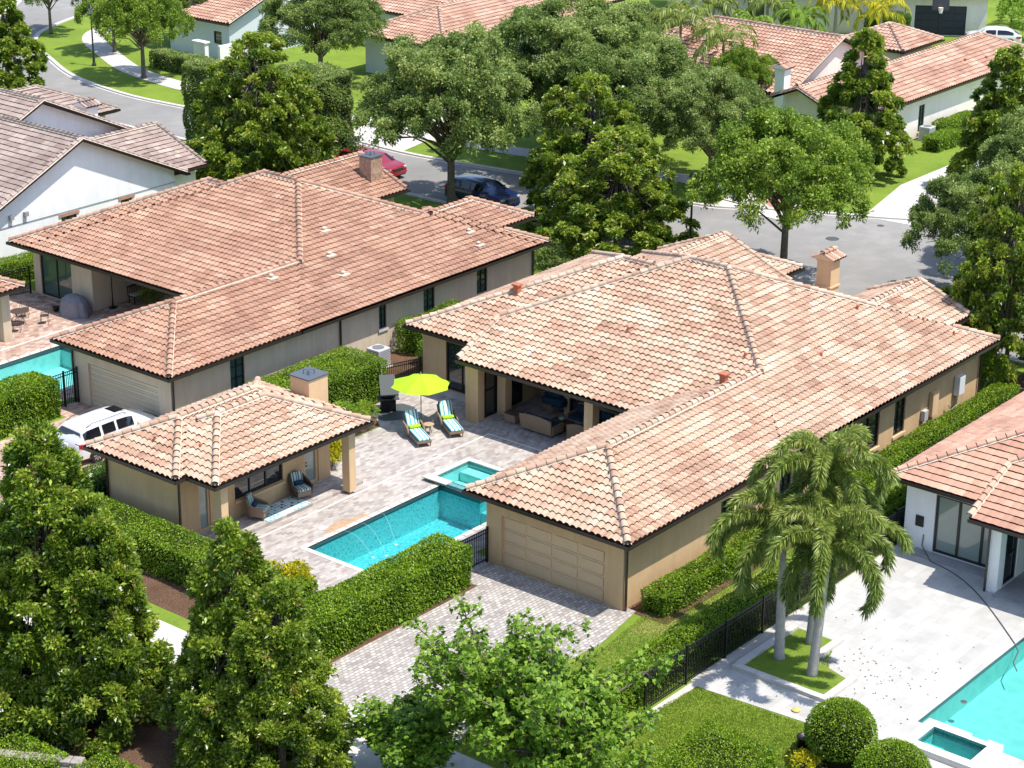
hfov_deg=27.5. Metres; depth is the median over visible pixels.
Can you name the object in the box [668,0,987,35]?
house
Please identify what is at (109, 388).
garage door
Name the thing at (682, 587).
hedge
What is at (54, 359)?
swimming pool
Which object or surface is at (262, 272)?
house
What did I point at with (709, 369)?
house
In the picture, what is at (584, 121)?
magnolia tree
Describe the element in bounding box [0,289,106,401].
patio neighbour
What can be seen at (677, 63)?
oak tree
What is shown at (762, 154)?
oak tree
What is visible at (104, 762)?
hedge
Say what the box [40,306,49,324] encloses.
patio chair
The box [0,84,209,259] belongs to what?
house
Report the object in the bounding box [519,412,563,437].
wicker sofa
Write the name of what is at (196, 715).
magnolia tree
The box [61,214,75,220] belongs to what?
window
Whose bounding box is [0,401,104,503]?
driveway
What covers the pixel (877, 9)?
garden palm
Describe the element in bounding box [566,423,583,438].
wicker armchair
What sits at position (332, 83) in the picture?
hedge
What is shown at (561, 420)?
coffee table
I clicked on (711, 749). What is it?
hedge
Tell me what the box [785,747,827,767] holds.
flowering shrub
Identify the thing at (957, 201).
oak tree
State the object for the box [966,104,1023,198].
oak tree
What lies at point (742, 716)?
lawn grass
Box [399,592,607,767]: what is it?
maple tree
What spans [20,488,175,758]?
magnolia tree
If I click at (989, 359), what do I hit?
shrub
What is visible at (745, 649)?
stone strip
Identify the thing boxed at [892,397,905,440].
window
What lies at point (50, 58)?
kerb
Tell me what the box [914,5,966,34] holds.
garage door
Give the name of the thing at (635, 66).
oak tree
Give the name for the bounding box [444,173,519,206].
parked car
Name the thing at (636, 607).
mulch bed
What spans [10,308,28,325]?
patio table
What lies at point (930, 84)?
house
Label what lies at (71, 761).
stone wall
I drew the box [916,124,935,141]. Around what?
air conditioner
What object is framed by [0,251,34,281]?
hedge
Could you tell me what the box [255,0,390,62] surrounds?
oak tree
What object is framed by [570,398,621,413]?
sliding door
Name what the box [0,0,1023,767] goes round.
ground
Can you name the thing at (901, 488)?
shrub
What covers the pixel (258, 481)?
window
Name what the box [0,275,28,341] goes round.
pavilion
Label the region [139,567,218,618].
mulch bed
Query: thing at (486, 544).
metal fence
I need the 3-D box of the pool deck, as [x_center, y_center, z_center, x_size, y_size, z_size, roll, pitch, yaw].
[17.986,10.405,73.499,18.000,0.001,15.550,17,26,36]
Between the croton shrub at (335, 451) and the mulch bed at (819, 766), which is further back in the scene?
the croton shrub at (335, 451)
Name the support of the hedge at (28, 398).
on the ground at (66, 48)
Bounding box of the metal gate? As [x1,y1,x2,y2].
[49,366,79,407]
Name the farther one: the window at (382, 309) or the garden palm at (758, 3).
the garden palm at (758, 3)
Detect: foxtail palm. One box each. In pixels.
[704,479,873,660]
[745,422,900,644]
[751,492,915,677]
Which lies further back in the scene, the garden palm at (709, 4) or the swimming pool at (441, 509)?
the garden palm at (709, 4)
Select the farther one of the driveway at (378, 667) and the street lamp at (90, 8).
the street lamp at (90, 8)
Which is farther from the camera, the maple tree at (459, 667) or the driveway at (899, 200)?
the driveway at (899, 200)
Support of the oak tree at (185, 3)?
on the ground at (66, 48)
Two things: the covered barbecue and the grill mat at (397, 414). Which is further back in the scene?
the covered barbecue
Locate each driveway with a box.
[0,401,104,503]
[324,552,635,744]
[867,158,987,224]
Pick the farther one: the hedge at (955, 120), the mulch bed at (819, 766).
the hedge at (955, 120)
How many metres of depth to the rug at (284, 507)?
86.34 m
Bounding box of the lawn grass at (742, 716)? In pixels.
[590,632,831,767]
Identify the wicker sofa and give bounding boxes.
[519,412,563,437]
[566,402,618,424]
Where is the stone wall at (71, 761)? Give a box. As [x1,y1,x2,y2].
[0,749,91,767]
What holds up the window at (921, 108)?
in the house at (930, 84)
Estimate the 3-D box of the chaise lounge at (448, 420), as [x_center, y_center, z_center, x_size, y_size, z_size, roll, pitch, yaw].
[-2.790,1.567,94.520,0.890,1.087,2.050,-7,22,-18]
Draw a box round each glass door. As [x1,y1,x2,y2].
[198,486,209,531]
[304,449,317,482]
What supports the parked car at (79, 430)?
on the driveway at (70, 410)
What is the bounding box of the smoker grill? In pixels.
[376,374,399,411]
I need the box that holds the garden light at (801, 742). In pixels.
[797,732,812,749]
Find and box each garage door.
[90,364,159,416]
[503,516,604,601]
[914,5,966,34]
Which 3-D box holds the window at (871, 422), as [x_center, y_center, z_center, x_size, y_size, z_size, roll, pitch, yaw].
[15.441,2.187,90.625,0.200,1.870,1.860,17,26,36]
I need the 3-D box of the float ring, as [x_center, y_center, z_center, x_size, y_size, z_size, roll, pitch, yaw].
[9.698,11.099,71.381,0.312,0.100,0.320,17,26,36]
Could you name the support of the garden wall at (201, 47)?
on the ground at (66, 48)
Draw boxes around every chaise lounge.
[402,409,431,447]
[436,400,463,437]
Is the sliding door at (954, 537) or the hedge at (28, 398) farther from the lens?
the hedge at (28, 398)
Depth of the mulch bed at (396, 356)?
102.07 m
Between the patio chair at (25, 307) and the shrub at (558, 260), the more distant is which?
the shrub at (558, 260)
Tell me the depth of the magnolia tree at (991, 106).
129.36 m
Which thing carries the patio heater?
on the house at (262, 272)
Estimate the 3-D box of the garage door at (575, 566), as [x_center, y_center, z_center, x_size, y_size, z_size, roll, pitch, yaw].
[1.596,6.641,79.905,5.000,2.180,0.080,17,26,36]
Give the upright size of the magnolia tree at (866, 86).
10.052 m
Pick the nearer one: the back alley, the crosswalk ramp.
the back alley
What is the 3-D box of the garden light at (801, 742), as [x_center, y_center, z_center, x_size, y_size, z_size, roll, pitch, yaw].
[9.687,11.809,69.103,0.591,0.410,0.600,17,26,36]
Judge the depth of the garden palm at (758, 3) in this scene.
173.65 m
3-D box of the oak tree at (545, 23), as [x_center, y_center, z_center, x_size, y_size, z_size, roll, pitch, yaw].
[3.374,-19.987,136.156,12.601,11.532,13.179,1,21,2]
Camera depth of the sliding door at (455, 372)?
98.43 m
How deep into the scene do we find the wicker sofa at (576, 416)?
94.59 m
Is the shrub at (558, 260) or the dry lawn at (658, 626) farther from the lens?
the shrub at (558, 260)
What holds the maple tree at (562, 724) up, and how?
on the back alley
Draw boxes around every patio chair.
[11,316,21,332]
[19,298,29,317]
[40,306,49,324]
[127,284,150,304]
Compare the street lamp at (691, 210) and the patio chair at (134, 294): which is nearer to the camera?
the patio chair at (134, 294)
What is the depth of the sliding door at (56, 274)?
110.85 m
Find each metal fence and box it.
[0,265,31,296]
[382,356,420,378]
[455,526,487,568]
[643,510,898,711]
[894,505,905,544]
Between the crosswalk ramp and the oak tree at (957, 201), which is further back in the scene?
the crosswalk ramp
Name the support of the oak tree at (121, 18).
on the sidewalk
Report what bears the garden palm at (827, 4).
on the ground at (66, 48)
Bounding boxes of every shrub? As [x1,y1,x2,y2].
[136,286,172,303]
[268,558,317,602]
[330,439,341,467]
[331,399,380,418]
[534,238,585,272]
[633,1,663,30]
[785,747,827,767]
[803,696,878,767]
[852,737,931,767]
[866,480,906,525]
[980,349,1017,384]
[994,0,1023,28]
[1010,3,1023,32]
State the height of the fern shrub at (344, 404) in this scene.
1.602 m
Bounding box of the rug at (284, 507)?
[261,496,310,521]
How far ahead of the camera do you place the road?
124.66 m
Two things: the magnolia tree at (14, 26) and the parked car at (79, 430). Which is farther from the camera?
the magnolia tree at (14, 26)
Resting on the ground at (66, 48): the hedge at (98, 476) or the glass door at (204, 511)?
the hedge at (98, 476)
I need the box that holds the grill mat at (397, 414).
[372,403,414,420]
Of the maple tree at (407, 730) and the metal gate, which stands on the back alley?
the maple tree at (407, 730)
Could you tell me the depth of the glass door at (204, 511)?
83.98 m
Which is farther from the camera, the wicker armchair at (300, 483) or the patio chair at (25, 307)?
the patio chair at (25, 307)
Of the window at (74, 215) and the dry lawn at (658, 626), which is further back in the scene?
the window at (74, 215)
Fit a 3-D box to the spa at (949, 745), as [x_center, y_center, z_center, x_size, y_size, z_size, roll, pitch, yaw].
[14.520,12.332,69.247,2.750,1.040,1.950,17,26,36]
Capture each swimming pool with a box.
[0,344,72,392]
[299,483,485,571]
[918,638,1023,759]
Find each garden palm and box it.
[689,0,741,20]
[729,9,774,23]
[742,0,796,22]
[772,3,829,31]
[807,0,862,33]
[850,0,911,30]
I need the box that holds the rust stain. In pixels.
[324,514,368,532]
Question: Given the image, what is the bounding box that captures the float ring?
[792,707,800,712]
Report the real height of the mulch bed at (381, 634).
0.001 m
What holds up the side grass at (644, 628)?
on the ground at (66, 48)
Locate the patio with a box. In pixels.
[252,392,547,597]
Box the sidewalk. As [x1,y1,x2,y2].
[82,28,724,189]
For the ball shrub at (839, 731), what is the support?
on the mulch bed at (819, 766)
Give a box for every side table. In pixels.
[424,422,433,432]
[504,408,523,423]
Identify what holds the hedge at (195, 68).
on the ground at (66, 48)
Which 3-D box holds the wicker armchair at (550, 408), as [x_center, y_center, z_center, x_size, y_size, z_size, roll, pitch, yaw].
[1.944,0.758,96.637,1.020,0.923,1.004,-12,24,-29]
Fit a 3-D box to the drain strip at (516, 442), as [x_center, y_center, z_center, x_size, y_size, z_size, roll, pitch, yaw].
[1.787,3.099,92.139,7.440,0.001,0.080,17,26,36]
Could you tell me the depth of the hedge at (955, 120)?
145.78 m
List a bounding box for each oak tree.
[22,0,76,33]
[70,0,143,51]
[89,0,196,78]
[178,0,227,9]
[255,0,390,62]
[342,19,542,202]
[476,0,659,128]
[530,28,682,139]
[539,0,668,84]
[540,22,707,121]
[642,65,779,185]
[682,103,879,258]
[708,44,779,123]
[900,157,1023,275]
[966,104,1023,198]
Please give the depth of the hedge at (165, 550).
80.58 m
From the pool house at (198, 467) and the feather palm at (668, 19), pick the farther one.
the feather palm at (668, 19)
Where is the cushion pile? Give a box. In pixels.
[541,391,567,407]
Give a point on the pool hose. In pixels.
(980, 597)
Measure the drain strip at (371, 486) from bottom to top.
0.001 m
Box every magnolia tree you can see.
[0,0,48,89]
[0,416,148,741]
[0,559,41,742]
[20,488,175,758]
[154,516,307,767]
[185,30,337,180]
[202,576,355,767]
[518,71,660,246]
[533,125,701,262]
[816,27,917,175]
[931,160,1023,393]
[944,44,1023,179]
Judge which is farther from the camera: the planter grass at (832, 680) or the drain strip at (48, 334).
the drain strip at (48, 334)
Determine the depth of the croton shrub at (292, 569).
78.07 m
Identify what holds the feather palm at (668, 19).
on the ground at (66, 48)
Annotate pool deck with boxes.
[691,543,1023,767]
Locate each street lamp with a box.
[88,4,95,65]
[689,171,694,238]
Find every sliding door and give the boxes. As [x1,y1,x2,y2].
[40,255,72,298]
[447,341,476,393]
[484,372,496,417]
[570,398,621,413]
[933,495,988,566]
[1002,535,1017,584]
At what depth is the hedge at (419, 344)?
102.27 m
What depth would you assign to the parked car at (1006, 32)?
173.55 m
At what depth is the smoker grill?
96.40 m
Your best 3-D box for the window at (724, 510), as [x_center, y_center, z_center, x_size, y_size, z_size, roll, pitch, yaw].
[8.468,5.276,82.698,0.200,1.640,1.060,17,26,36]
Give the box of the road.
[0,0,1023,360]
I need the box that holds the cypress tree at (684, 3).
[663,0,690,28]
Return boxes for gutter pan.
[33,31,880,219]
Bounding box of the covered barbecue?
[59,293,91,318]
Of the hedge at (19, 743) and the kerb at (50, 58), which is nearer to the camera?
the hedge at (19, 743)
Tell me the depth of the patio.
90.67 m
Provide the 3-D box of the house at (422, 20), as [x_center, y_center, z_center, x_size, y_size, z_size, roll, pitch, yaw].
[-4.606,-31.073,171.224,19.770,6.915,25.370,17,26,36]
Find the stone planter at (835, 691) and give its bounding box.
[732,624,857,701]
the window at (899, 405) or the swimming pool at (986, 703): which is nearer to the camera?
the swimming pool at (986, 703)
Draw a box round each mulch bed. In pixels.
[0,693,259,767]
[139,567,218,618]
[324,583,476,662]
[352,348,422,435]
[628,373,1023,624]
[787,746,865,767]
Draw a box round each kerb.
[0,0,1023,364]
[34,15,908,219]
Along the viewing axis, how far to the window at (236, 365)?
96.19 m
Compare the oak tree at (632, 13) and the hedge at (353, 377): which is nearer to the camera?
the hedge at (353, 377)
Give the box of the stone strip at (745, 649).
[648,545,901,714]
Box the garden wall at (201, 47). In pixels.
[191,39,231,59]
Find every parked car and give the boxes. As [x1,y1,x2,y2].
[57,405,157,462]
[335,146,406,176]
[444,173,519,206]
[965,26,1021,42]
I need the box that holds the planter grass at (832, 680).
[745,628,845,693]
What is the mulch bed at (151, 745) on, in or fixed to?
on the ground at (66, 48)
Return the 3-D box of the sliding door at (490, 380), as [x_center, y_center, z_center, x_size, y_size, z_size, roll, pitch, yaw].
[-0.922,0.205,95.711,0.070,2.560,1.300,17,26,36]
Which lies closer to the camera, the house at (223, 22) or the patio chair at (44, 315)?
the patio chair at (44, 315)
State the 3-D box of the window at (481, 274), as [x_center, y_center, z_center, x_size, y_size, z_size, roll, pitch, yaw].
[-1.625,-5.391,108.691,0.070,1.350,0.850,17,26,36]
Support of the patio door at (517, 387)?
in the house at (709, 369)
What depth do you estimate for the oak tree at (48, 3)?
174.86 m
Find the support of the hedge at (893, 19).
on the ground at (66, 48)
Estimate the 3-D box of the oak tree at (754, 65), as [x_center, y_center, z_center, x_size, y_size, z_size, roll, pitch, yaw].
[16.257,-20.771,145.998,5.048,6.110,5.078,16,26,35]
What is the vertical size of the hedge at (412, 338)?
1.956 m
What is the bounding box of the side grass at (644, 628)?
[451,544,795,766]
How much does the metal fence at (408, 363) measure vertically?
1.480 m
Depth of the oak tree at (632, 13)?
139.79 m
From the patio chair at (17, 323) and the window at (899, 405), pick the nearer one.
the window at (899, 405)
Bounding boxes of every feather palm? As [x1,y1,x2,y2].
[649,0,722,48]
[689,20,758,72]
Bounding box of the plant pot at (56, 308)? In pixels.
[52,305,59,311]
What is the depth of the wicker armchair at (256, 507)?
85.07 m
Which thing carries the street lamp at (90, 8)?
on the ground at (66, 48)
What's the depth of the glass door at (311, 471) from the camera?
88.47 m
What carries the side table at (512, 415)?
on the house at (709, 369)
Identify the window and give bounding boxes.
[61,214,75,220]
[214,31,221,43]
[230,356,243,389]
[234,464,281,498]
[378,305,388,332]
[423,287,433,311]
[477,268,486,293]
[720,496,732,531]
[779,466,790,494]
[860,412,879,451]
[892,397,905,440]
[917,104,923,134]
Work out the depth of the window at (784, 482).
85.93 m
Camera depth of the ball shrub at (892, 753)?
65.16 m
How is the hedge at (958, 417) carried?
on the mulch bed at (636, 607)
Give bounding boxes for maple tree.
[342,690,465,767]
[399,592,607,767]
[459,615,683,767]
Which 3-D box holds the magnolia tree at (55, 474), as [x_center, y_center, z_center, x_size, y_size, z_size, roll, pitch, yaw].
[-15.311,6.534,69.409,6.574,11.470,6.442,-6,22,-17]
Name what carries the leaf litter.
on the pool deck
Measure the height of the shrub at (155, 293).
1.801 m
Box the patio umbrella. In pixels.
[391,372,450,422]
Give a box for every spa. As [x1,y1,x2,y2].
[422,457,504,490]
[902,718,1003,767]
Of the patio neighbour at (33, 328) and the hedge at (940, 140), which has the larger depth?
the hedge at (940, 140)
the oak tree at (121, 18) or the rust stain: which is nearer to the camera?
the rust stain
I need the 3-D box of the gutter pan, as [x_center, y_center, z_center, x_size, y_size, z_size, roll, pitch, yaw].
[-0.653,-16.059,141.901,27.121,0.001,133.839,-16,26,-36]
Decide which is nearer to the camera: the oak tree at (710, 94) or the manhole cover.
the manhole cover
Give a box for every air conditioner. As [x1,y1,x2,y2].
[366,344,392,367]
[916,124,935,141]
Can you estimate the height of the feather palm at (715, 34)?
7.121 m
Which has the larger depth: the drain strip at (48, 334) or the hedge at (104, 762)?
the drain strip at (48, 334)
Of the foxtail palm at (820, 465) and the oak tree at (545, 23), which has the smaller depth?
the foxtail palm at (820, 465)
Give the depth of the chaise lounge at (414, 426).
93.69 m
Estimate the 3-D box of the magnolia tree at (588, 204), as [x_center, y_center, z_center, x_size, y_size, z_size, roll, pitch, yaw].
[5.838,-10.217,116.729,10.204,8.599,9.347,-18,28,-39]
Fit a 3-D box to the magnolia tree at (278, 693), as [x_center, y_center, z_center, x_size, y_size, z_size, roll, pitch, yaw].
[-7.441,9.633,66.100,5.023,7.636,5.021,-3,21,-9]
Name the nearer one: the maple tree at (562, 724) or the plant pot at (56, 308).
the maple tree at (562, 724)
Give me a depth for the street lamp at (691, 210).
116.70 m
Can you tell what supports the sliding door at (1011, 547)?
in the house at (964, 510)
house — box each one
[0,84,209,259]
[6,150,551,416]
[82,366,373,541]
[170,0,339,57]
[341,0,624,73]
[402,231,1002,611]
[661,15,1023,144]
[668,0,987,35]
[888,390,1023,606]
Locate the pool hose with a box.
[921,534,1018,671]
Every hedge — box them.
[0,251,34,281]
[0,371,61,437]
[0,459,107,510]
[0,728,68,767]
[21,482,317,606]
[69,749,140,767]
[148,48,221,75]
[180,57,262,172]
[246,344,387,409]
[261,59,355,171]
[303,532,472,661]
[396,299,460,356]
[416,340,422,365]
[588,526,873,728]
[634,720,778,767]
[640,466,876,617]
[861,484,906,536]
[864,10,911,26]
[874,379,1019,478]
[921,126,961,152]
[931,110,971,130]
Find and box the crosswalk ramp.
[718,193,796,218]
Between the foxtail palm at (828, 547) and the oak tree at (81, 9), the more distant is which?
the oak tree at (81, 9)
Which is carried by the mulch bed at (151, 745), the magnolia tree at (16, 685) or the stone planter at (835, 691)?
the magnolia tree at (16, 685)
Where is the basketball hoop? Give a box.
[932,0,949,34]
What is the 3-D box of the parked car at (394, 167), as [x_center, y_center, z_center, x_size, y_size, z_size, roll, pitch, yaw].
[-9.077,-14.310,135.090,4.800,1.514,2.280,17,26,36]
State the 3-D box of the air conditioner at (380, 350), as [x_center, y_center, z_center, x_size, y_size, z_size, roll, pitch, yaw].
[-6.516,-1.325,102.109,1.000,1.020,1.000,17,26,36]
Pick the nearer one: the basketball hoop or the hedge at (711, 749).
the hedge at (711, 749)
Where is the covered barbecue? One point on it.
(74, 306)
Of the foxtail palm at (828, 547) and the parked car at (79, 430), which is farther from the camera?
the parked car at (79, 430)
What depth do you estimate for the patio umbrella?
94.06 m
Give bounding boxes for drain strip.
[0,318,100,350]
[258,434,487,537]
[488,433,542,451]
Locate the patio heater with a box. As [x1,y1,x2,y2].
[109,277,116,308]
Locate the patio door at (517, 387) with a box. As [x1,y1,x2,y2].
[512,380,522,405]
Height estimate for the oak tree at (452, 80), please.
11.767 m
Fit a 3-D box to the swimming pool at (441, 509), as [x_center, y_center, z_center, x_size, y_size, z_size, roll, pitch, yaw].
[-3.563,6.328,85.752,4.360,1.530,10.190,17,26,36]
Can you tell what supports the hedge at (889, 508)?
on the ground at (66, 48)
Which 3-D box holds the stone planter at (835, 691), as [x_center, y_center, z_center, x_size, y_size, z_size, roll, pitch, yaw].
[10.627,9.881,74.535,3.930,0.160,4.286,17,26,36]
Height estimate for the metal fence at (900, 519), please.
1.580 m
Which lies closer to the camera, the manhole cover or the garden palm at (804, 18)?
the manhole cover
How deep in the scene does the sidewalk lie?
163.00 m
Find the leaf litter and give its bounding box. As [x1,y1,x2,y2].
[727,614,973,726]
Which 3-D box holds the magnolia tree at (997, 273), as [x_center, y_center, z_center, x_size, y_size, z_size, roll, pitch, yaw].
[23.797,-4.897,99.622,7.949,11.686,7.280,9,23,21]
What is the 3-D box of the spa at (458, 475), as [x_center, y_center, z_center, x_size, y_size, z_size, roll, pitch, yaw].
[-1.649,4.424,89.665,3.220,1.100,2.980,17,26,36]
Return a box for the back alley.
[23,613,491,767]
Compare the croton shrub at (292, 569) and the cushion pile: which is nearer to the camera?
the croton shrub at (292, 569)
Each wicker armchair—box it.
[245,492,268,520]
[288,470,313,500]
[540,390,563,414]
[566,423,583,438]
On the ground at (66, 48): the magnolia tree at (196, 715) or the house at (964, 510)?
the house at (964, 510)
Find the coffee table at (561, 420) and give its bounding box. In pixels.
[551,416,573,431]
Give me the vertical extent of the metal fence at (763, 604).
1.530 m
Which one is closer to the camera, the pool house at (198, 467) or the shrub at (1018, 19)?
the pool house at (198, 467)
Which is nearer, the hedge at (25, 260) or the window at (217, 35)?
the hedge at (25, 260)
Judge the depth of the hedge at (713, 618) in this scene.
74.48 m
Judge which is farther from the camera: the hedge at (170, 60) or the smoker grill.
the hedge at (170, 60)
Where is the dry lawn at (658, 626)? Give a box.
[628,552,794,634]
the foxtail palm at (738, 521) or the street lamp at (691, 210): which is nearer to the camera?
the foxtail palm at (738, 521)
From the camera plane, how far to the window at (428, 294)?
105.78 m
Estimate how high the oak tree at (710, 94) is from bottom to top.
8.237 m
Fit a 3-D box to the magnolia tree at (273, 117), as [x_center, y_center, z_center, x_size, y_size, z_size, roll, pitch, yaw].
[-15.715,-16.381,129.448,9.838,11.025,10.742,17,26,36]
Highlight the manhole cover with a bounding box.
[825,237,838,240]
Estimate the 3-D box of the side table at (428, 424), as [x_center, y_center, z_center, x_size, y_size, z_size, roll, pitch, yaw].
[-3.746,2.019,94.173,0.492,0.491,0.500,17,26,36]

